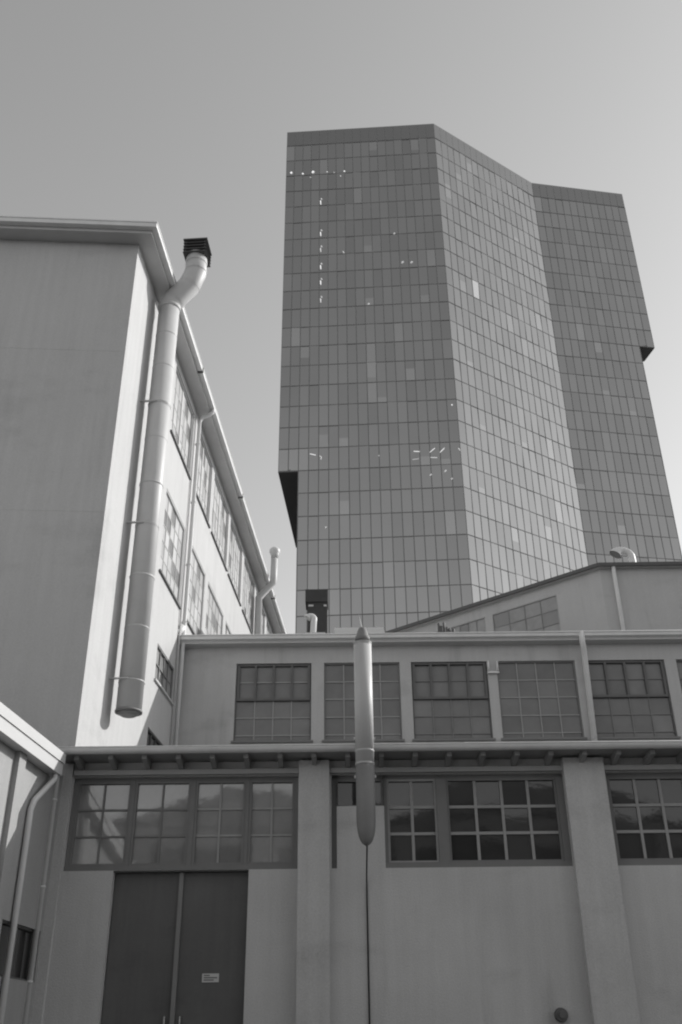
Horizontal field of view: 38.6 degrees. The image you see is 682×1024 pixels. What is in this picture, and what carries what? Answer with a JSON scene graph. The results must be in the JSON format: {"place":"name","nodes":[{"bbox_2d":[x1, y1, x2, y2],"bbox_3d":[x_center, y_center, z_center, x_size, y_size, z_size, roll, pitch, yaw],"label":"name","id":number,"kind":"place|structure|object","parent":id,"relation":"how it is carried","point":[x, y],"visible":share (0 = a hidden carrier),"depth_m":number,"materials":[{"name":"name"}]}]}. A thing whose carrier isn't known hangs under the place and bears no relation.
{"place":"outdoors","nodes":[
{"label":"outdoors","id":0,"kind":"place"},
{"bbox_2d":[0,0,681,633],"label":"sky","id":1,"kind":"structure","parent":0,"point":[178,115],"materials":[{"name":"grey"}]},
{"bbox_2d":[278,124,681,633],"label":"glass tower","id":2,"kind":"structure","parent":0,"point":[466,409],"depth_m":133.70,"materials":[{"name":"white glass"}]},
{"bbox_2d":[297,591,306,615],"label":"window pane","id":3,"kind":"structure","parent":2,"relation":"in","point":[301,606],"depth_m":113.10,"materials":[{"name":"grey glass"}]},
{"bbox_2d":[297,565,306,589],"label":"window pane","id":4,"kind":"structure","parent":2,"relation":"in","point":[302,569],"depth_m":114.76,"materials":[{"name":"grey glass"}]},
{"bbox_2d":[297,541,306,564],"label":"window pane","id":5,"kind":"structure","parent":2,"relation":"in","point":[302,545],"depth_m":116.34,"materials":[{"name":"grey glass"}]},
{"bbox_2d":[298,493,307,515],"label":"window pane","id":6,"kind":"structure","parent":2,"relation":"in","point":[302,498],"depth_m":119.63,"materials":[{"name":"grey glass"}]},
{"bbox_2d":[308,565,317,588],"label":"window pane","id":7,"kind":"structure","parent":2,"relation":"in","point":[312,569],"depth_m":114.71,"materials":[{"name":"grey glass"}]},
{"bbox_2d":[308,540,317,563],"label":"window pane","id":8,"kind":"structure","parent":2,"relation":"in","point":[313,544],"depth_m":116.32,"materials":[{"name":"grey glass"}]},
{"bbox_2d":[308,516,317,539],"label":"window pane","id":9,"kind":"structure","parent":2,"relation":"in","point":[312,521],"depth_m":117.92,"materials":[{"name":"grey glass"}]},
{"bbox_2d":[319,564,328,588],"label":"window pane","id":10,"kind":"structure","parent":2,"relation":"in","point":[323,569],"depth_m":114.62,"materials":[{"name":"grey glass"}]},
{"bbox_2d":[319,540,328,563],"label":"window pane","id":11,"kind":"structure","parent":2,"relation":"in","point":[323,544],"depth_m":116.23,"materials":[{"name":"grey glass"}]},
{"bbox_2d":[329,564,338,588],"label":"window pane","id":12,"kind":"structure","parent":2,"relation":"in","point":[334,568],"depth_m":114.57,"materials":[{"name":"grey glass"}]},
{"bbox_2d":[329,540,338,562],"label":"window pane","id":13,"kind":"structure","parent":2,"relation":"in","point":[333,544],"depth_m":116.17,"materials":[{"name":"grey glass"}]},
{"bbox_2d":[329,515,338,538],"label":"window pane","id":14,"kind":"structure","parent":2,"relation":"in","point":[333,520],"depth_m":117.79,"materials":[{"name":"grey glass"}]},
{"bbox_2d":[329,492,338,514],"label":"window pane","id":15,"kind":"structure","parent":2,"relation":"in","point":[333,496],"depth_m":119.42,"materials":[{"name":"grey glass"}]},
{"bbox_2d":[330,589,339,614],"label":"window pane","id":16,"kind":"structure","parent":2,"relation":"in","point":[334,594],"depth_m":112.93,"materials":[{"name":"grey glass"}]},
{"bbox_2d":[339,469,348,490],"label":"window pane","id":17,"kind":"structure","parent":2,"relation":"in","point":[343,473],"depth_m":120.98,"materials":[{"name":"grey glass"}]},
{"bbox_2d":[340,564,349,587],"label":"window pane","id":18,"kind":"structure","parent":2,"relation":"in","point":[344,568],"depth_m":114.51,"materials":[{"name":"grey glass"}]},
{"bbox_2d":[340,539,349,562],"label":"window pane","id":19,"kind":"structure","parent":2,"relation":"in","point":[344,543],"depth_m":116.12,"materials":[{"name":"grey glass"}]},
{"bbox_2d":[340,515,349,537],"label":"window pane","id":20,"kind":"structure","parent":2,"relation":"in","point":[344,519],"depth_m":117.73,"materials":[{"name":"grey glass"}]},
{"bbox_2d":[340,589,350,613],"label":"window pane","id":21,"kind":"structure","parent":2,"relation":"in","point":[345,593],"depth_m":112.87,"materials":[{"name":"grey glass"}]},
{"bbox_2d":[350,515,359,537],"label":"window pane","id":22,"kind":"structure","parent":2,"relation":"in","point":[354,519],"depth_m":117.67,"materials":[{"name":"grey glass"}]},
{"bbox_2d":[350,491,359,513],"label":"window pane","id":23,"kind":"structure","parent":2,"relation":"in","point":[354,496],"depth_m":119.25,"materials":[{"name":"grey glass"}]},
{"bbox_2d":[351,563,360,587],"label":"window pane","id":24,"kind":"structure","parent":2,"relation":"in","point":[355,568],"depth_m":114.43,"materials":[{"name":"grey glass"}]},
{"bbox_2d":[351,539,360,562],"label":"window pane","id":25,"kind":"structure","parent":2,"relation":"in","point":[355,543],"depth_m":116.00,"materials":[{"name":"grey glass"}]},
{"bbox_2d":[351,589,361,613],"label":"window pane","id":26,"kind":"structure","parent":2,"relation":"in","point":[355,593],"depth_m":112.79,"materials":[{"name":"grey glass"}]},
{"bbox_2d":[360,491,369,513],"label":"window pane","id":27,"kind":"structure","parent":2,"relation":"in","point":[364,495],"depth_m":119.25,"materials":[{"name":"grey glass"}]},
{"bbox_2d":[360,514,370,537],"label":"window pane","id":28,"kind":"structure","parent":2,"relation":"in","point":[365,518],"depth_m":117.57,"materials":[{"name":"grey glass"}]},
{"bbox_2d":[361,538,370,561],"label":"window pane","id":29,"kind":"structure","parent":2,"relation":"in","point":[365,542],"depth_m":116.03,"materials":[{"name":"grey glass"}]},
{"bbox_2d":[362,563,371,587],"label":"window pane","id":30,"kind":"structure","parent":2,"relation":"in","point":[366,567],"depth_m":114.37,"materials":[{"name":"grey glass"}]},
{"bbox_2d":[362,588,372,613],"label":"window pane","id":31,"kind":"structure","parent":2,"relation":"in","point":[366,593],"depth_m":112.74,"materials":[{"name":"grey glass"}]},
{"bbox_2d":[371,514,380,536],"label":"window pane","id":32,"kind":"structure","parent":2,"relation":"in","point":[375,518],"depth_m":117.57,"materials":[{"name":"grey glass"}]},
{"bbox_2d":[372,538,381,561],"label":"window pane","id":33,"kind":"structure","parent":2,"relation":"in","point":[376,542],"depth_m":115.92,"materials":[{"name":"grey glass"}]},
{"bbox_2d":[373,563,382,586],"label":"window pane","id":34,"kind":"structure","parent":2,"relation":"in","point":[377,567],"depth_m":114.27,"materials":[{"name":"grey glass"}]},
{"bbox_2d":[373,588,383,612],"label":"window pane","id":35,"kind":"structure","parent":2,"relation":"in","point":[377,592],"depth_m":112.68,"materials":[{"name":"grey glass"}]},
{"bbox_2d":[381,490,390,512],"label":"window pane","id":36,"kind":"structure","parent":2,"relation":"in","point":[385,494],"depth_m":119.07,"materials":[{"name":"grey glass"}]},
{"bbox_2d":[382,513,391,536],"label":"window pane","id":37,"kind":"structure","parent":2,"relation":"in","point":[386,518],"depth_m":117.43,"materials":[{"name":"grey glass"}]},
{"bbox_2d":[382,537,392,561],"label":"window pane","id":38,"kind":"structure","parent":2,"relation":"in","point":[387,542],"depth_m":115.82,"materials":[{"name":"grey glass"}]},
{"bbox_2d":[383,562,393,586],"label":"window pane","id":39,"kind":"structure","parent":2,"relation":"in","point":[387,566],"depth_m":114.21,"materials":[{"name":"grey glass"}]},
{"bbox_2d":[384,588,394,612],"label":"window pane","id":40,"kind":"structure","parent":2,"relation":"in","point":[388,592],"depth_m":112.60,"materials":[{"name":"grey glass"}]},
{"bbox_2d":[392,513,402,535],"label":"window pane","id":41,"kind":"structure","parent":2,"relation":"in","point":[396,517],"depth_m":117.43,"materials":[{"name":"grey glass"}]},
{"bbox_2d":[393,537,403,560],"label":"window pane","id":42,"kind":"structure","parent":2,"relation":"in","point":[397,541],"depth_m":115.81,"materials":[{"name":"grey glass"}]},
{"bbox_2d":[394,562,404,585],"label":"window pane","id":43,"kind":"structure","parent":2,"relation":"in","point":[398,566],"depth_m":114.18,"materials":[{"name":"grey glass"}]},
{"bbox_2d":[395,587,405,612],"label":"window pane","id":44,"kind":"structure","parent":2,"relation":"in","point":[400,598],"depth_m":112.56,"materials":[{"name":"grey glass"}]},
{"bbox_2d":[402,489,411,511],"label":"window pane","id":45,"kind":"structure","parent":2,"relation":"in","point":[406,493],"depth_m":118.93,"materials":[{"name":"grey glass"}]},
{"bbox_2d":[403,513,412,535],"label":"window pane","id":46,"kind":"structure","parent":2,"relation":"in","point":[407,517],"depth_m":117.31,"materials":[{"name":"grey glass"}]},
{"bbox_2d":[404,537,414,560],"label":"window pane","id":47,"kind":"structure","parent":2,"relation":"in","point":[408,541],"depth_m":115.72,"materials":[{"name":"grey glass"}]},
{"bbox_2d":[405,561,415,585],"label":"window pane","id":48,"kind":"structure","parent":2,"relation":"in","point":[410,565],"depth_m":114.11,"materials":[{"name":"grey glass"}]},
{"bbox_2d":[406,587,416,611],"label":"window pane","id":49,"kind":"structure","parent":2,"relation":"in","point":[411,597],"depth_m":112.49,"materials":[{"name":"grey glass"}]},
{"bbox_2d":[412,489,422,511],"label":"window pane","id":50,"kind":"structure","parent":2,"relation":"in","point":[416,493],"depth_m":118.91,"materials":[{"name":"grey glass"}]},
{"bbox_2d":[413,512,423,535],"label":"window pane","id":51,"kind":"structure","parent":2,"relation":"in","point":[417,516],"depth_m":117.26,"materials":[{"name":"grey glass"}]},
{"bbox_2d":[414,536,424,559],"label":"window pane","id":52,"kind":"structure","parent":2,"relation":"in","point":[419,540],"depth_m":115.66,"materials":[{"name":"grey glass"}]},
{"bbox_2d":[416,561,426,585],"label":"window pane","id":53,"kind":"structure","parent":2,"relation":"in","point":[420,565],"depth_m":114.04,"materials":[{"name":"grey glass"}]},
{"bbox_2d":[417,586,427,611],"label":"window pane","id":54,"kind":"structure","parent":2,"relation":"in","point":[422,596],"depth_m":112.41,"materials":[{"name":"grey glass"}]},
{"bbox_2d":[422,488,432,510],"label":"window pane","id":55,"kind":"structure","parent":2,"relation":"in","point":[427,493],"depth_m":118.81,"materials":[{"name":"grey glass"}]},
{"bbox_2d":[424,512,434,534],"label":"window pane","id":56,"kind":"structure","parent":2,"relation":"in","point":[428,516],"depth_m":117.20,"materials":[{"name":"grey glass"}]},
{"bbox_2d":[425,536,435,559],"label":"window pane","id":57,"kind":"structure","parent":2,"relation":"in","point":[429,540],"depth_m":115.55,"materials":[{"name":"grey glass"}]},
{"bbox_2d":[427,561,437,584],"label":"window pane","id":58,"kind":"structure","parent":2,"relation":"in","point":[431,565],"depth_m":113.95,"materials":[{"name":"grey glass"}]},
{"bbox_2d":[428,586,439,610],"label":"window pane","id":59,"kind":"structure","parent":2,"relation":"in","point":[433,594],"depth_m":112.37,"materials":[{"name":"grey glass"}]},
{"bbox_2d":[433,488,443,510],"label":"window pane","id":60,"kind":"structure","parent":2,"relation":"in","point":[437,492],"depth_m":118.75,"materials":[{"name":"grey glass"}]},
{"bbox_2d":[434,511,444,534],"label":"window pane","id":61,"kind":"structure","parent":2,"relation":"in","point":[439,516],"depth_m":117.11,"materials":[{"name":"grey glass"}]},
{"bbox_2d":[436,535,446,559],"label":"window pane","id":62,"kind":"structure","parent":2,"relation":"in","point":[440,540],"depth_m":115.52,"materials":[{"name":"grey glass"}]},
{"bbox_2d":[437,560,448,584],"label":"window pane","id":63,"kind":"structure","parent":2,"relation":"in","point":[442,564],"depth_m":113.90,"materials":[{"name":"grey glass"}]},
{"bbox_2d":[439,586,450,610],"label":"window pane","id":64,"kind":"structure","parent":2,"relation":"in","point":[444,593],"depth_m":112.27,"materials":[{"name":"grey glass"}]},
{"bbox_2d":[445,511,455,533],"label":"window pane","id":65,"kind":"structure","parent":2,"relation":"in","point":[449,515],"depth_m":117.08,"materials":[{"name":"grey glass"}]},
{"bbox_2d":[446,535,457,558],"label":"window pane","id":66,"kind":"structure","parent":2,"relation":"in","point":[451,539],"depth_m":115.47,"materials":[{"name":"grey glass"}]},
{"bbox_2d":[448,560,459,584],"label":"window pane","id":67,"kind":"structure","parent":2,"relation":"in","point":[453,564],"depth_m":113.84,"materials":[{"name":"grey glass"}]},
{"bbox_2d":[450,585,461,609],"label":"window pane","id":68,"kind":"structure","parent":2,"relation":"in","point":[455,592],"depth_m":112.30,"materials":[{"name":"grey glass"}]},
{"bbox_2d":[454,487,464,509],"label":"window pane","id":69,"kind":"structure","parent":2,"relation":"in","point":[458,491],"depth_m":118.61,"materials":[{"name":"grey glass"}]},
{"bbox_2d":[455,510,466,533],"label":"window pane","id":70,"kind":"structure","parent":2,"relation":"in","point":[460,515],"depth_m":117.00,"materials":[{"name":"grey glass"}]},
{"bbox_2d":[457,535,468,558],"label":"window pane","id":71,"kind":"structure","parent":2,"relation":"in","point":[462,539],"depth_m":115.38,"materials":[{"name":"grey glass"}]},
{"bbox_2d":[459,559,470,583],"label":"window pane","id":72,"kind":"structure","parent":2,"relation":"in","point":[464,564],"depth_m":113.76,"materials":[{"name":"grey glass"}]},
{"bbox_2d":[279,138,681,633],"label":"window panes","id":73,"kind":"structure","parent":2,"relation":"in","point":[336,262],"depth_m":136.19,"materials":[{"name":"grey glass"}]},
{"bbox_2d":[385,561,681,632],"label":"wall","id":74,"kind":"structure","parent":0,"point":[603,596],"depth_m":44.31,"materials":[{"name":"paint"}]},
{"bbox_2d":[451,617,485,631],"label":"window","id":75,"kind":"structure","parent":74,"relation":"in","point":[478,625],"depth_m":47.92,"materials":[{"name":"grey glass"}]},
{"bbox_2d":[492,595,560,631],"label":"window","id":76,"kind":"structure","parent":74,"relation":"in","point":[542,614],"depth_m":45.90,"materials":[{"name":"grey glass"}]},
{"bbox_2d":[609,547,635,561],"bbox_3d":[13.614,2.670,46.606,1.238,2.191,0.620,-1,-29,0],"label":"hooded vent","id":77,"kind":"object","parent":74,"relation":"on","point":[616,552],"visible":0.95,"depth_m":46.86,"materials":[{"name":"white metal"}]},
{"label":"ground","id":78,"kind":"structure","parent":0,"visible":0},
{"bbox_2d":[0,702,65,1023],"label":"annex","id":79,"kind":"object","parent":78,"relation":"on","point":[32,761],"visible":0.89,"depth_m":14.04,"materials":[{"name":"paint"}]},
{"bbox_2d":[0,920,32,980],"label":"window","id":80,"kind":"structure","parent":79,"relation":"in","point":[23,940],"depth_m":14.03,"materials":[{"name":"black glass"}]},
{"bbox_2d":[0,216,286,746],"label":"factory","id":81,"kind":"structure","parent":78,"relation":"on","point":[80,299],"depth_m":24.08,"materials":[{"name":"paint"}]},
{"bbox_2d":[109,237,211,717],"bbox_3d":[-4.469,-1.602,24.879,1.441,13.980,0.700,-2,-29,3],"label":"ventilation duct","id":82,"kind":"object","parent":81,"relation":"attached to","point":[180,294],"visible":1,"depth_m":24.12,"materials":[{"name":"metal"}]},
{"bbox_2d":[154,645,173,705],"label":"window","id":83,"kind":"structure","parent":81,"relation":"in","point":[164,671],"depth_m":26.76,"materials":[{"name":"grey glass"}]},
{"bbox_2d":[159,490,184,609],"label":"window","id":84,"kind":"structure","parent":81,"relation":"in","point":[171,558],"depth_m":28.39,"materials":[{"name":"grey glass"}]},
{"bbox_2d":[170,368,192,479],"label":"window","id":85,"kind":"structure","parent":81,"relation":"in","point":[182,415],"depth_m":30.53,"materials":[{"name":"grey glass"}]},
{"bbox_2d":[187,547,204,634],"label":"window","id":86,"kind":"structure","parent":81,"relation":"in","point":[197,575],"depth_m":31.41,"materials":[{"name":"grey glass"}]},
{"bbox_2d":[196,436,211,527],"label":"window","id":87,"kind":"structure","parent":81,"relation":"in","point":[204,465],"depth_m":33.63,"materials":[{"name":"grey glass"}]},
{"bbox_2d":[205,582,222,634],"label":"window","id":88,"kind":"structure","parent":81,"relation":"in","point":[214,616],"depth_m":34.10,"materials":[{"name":"grey glass"}]},
{"bbox_2d":[211,478,227,571],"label":"window","id":89,"kind":"structure","parent":81,"relation":"in","point":[219,513],"depth_m":36.28,"materials":[{"name":"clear glass"}]},
{"bbox_2d":[228,523,241,605],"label":"window","id":90,"kind":"structure","parent":81,"relation":"in","point":[234,564],"depth_m":39.21,"materials":[{"name":"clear glass"}]},
{"bbox_2d":[242,560,253,633],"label":"window","id":91,"kind":"structure","parent":81,"relation":"in","point":[248,587],"depth_m":42.19,"materials":[{"name":"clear glass"}]},
{"bbox_2d":[254,547,279,633],"bbox_3d":[-3.274,6.484,41.994,1.064,11.120,0.500,-1,-29,0],"label":"vent pipe","id":92,"kind":"object","parent":81,"relation":"attached to","point":[274,552],"visible":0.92,"depth_m":43.58,"materials":[{"name":"metal"}]},
{"bbox_2d":[22,740,681,1023],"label":"workshop","id":93,"kind":"structure","parent":78,"relation":"on","point":[524,882],"depth_m":15.09,"materials":[{"name":"paint"}]},
{"bbox_2d":[68,781,131,865],"bbox_3d":[-3.864,5.025,15.690,0.886,1.326,0.060,-1,-29,0],"label":"window","id":94,"kind":"structure","parent":93,"relation":"in","point":[102,809],"depth_m":15.70,"materials":[{"name":"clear glass"}]},
{"bbox_2d":[101,873,179,1023],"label":"door","id":95,"kind":"structure","parent":93,"relation":"in","point":[140,959],"depth_m":14.80,"materials":[{"name":"paint"}]},
{"bbox_2d":[128,781,190,865],"bbox_3d":[-2.904,5.015,15.690,0.906,1.326,0.060,-1,-29,0],"label":"window","id":96,"kind":"structure","parent":93,"relation":"in","point":[159,835],"depth_m":15.70,"materials":[{"name":"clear glass"}]},
{"bbox_2d":[175,872,248,1023],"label":"door","id":97,"kind":"structure","parent":93,"relation":"in","point":[212,951],"depth_m":14.80,"materials":[{"name":"paint"}]},
{"bbox_2d":[191,780,245,864],"bbox_3d":[-1.959,5.006,15.690,0.816,1.326,0.060,-1,-29,0],"label":"window","id":98,"kind":"structure","parent":93,"relation":"in","point":[219,816],"depth_m":15.70,"materials":[{"name":"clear glass"}]},
{"bbox_2d":[247,780,294,864],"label":"window","id":99,"kind":"structure","parent":93,"relation":"in","point":[271,802],"depth_m":15.70,"materials":[{"name":"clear glass"}]},
{"bbox_2d":[336,779,382,807],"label":"window","id":100,"kind":"structure","parent":93,"relation":"in","point":[345,789],"depth_m":15.92,"materials":[{"name":"black glass"}]},
{"bbox_2d":[353,627,375,1023],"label":"flue","id":101,"kind":"object","parent":93,"relation":"attached to","point":[365,775],"visible":1,"depth_m":15.21,"materials":[{"name":"paint"}]},
{"bbox_2d":[386,779,438,861],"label":"window","id":102,"kind":"structure","parent":93,"relation":"in","point":[411,803],"depth_m":15.70,"materials":[{"name":"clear glass"}]},
{"bbox_2d":[446,778,563,861],"bbox_3d":[2.620,4.961,15.689,1.796,1.311,0.060,-1,-29,0],"label":"window","id":103,"kind":"structure","parent":93,"relation":"in","point":[490,819],"depth_m":15.70,"materials":[{"name":"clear glass"}]},
{"bbox_2d":[607,776,681,859],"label":"window","id":104,"kind":"structure","parent":93,"relation":"in","point":[647,811],"depth_m":15.72,"materials":[{"name":"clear glass"}]},
{"bbox_2d":[177,624,681,744],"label":"hall","id":105,"kind":"structure","parent":78,"relation":"on","point":[459,687],"depth_m":28.19,"materials":[{"name":"paint"}]},
{"bbox_2d":[231,664,312,742],"bbox_3d":[-1.950,5.478,27.943,2.312,2.358,0.182,-1,-29,0],"label":"window","id":106,"kind":"structure","parent":105,"relation":"in","point":[273,701],"depth_m":27.99,"materials":[{"name":"grey glass"}]},
{"bbox_2d":[305,589,327,632],"bbox_3d":[-0.837,4.143,33.596,0.784,2.899,0.740,-1,-29,0],"label":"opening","id":107,"kind":"object","parent":105,"relation":"on","point":[316,601],"visible":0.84,"depth_m":33.75,"materials":[{"name":"black"}]},
{"bbox_2d":[334,627,384,632],"bbox_3d":[0.680,4.590,31.948,1.814,1.128,2.200,-1,-29,0],"label":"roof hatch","id":108,"kind":"object","parent":105,"relation":"on","point":[368,629],"visible":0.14,"depth_m":31.28,"materials":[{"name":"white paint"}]},
{"bbox_2d":[322,663,404,741],"bbox_3d":[0.617,5.452,27.944,2.328,2.358,0.186,-1,-29,0],"label":"window","id":109,"kind":"structure","parent":105,"relation":"in","point":[339,701],"depth_m":28.00,"materials":[{"name":"grey glass"}]},
{"bbox_2d":[411,662,495,741],"bbox_3d":[3.164,5.426,27.943,2.344,2.358,0.182,-1,-29,0],"label":"window","id":110,"kind":"structure","parent":105,"relation":"in","point":[451,701],"depth_m":27.99,"materials":[{"name":"grey glass"}]},
{"bbox_2d":[497,661,587,740],"bbox_3d":[5.700,5.400,27.943,2.416,2.358,0.182,-1,-29,0],"label":"window","id":111,"kind":"structure","parent":105,"relation":"in","point":[539,700],"depth_m":28.00,"materials":[{"name":"grey glass"}]},
{"bbox_2d":[588,660,680,739],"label":"window","id":112,"kind":"structure","parent":105,"relation":"in","point":[631,699],"depth_m":27.99,"materials":[{"name":"grey glass"}]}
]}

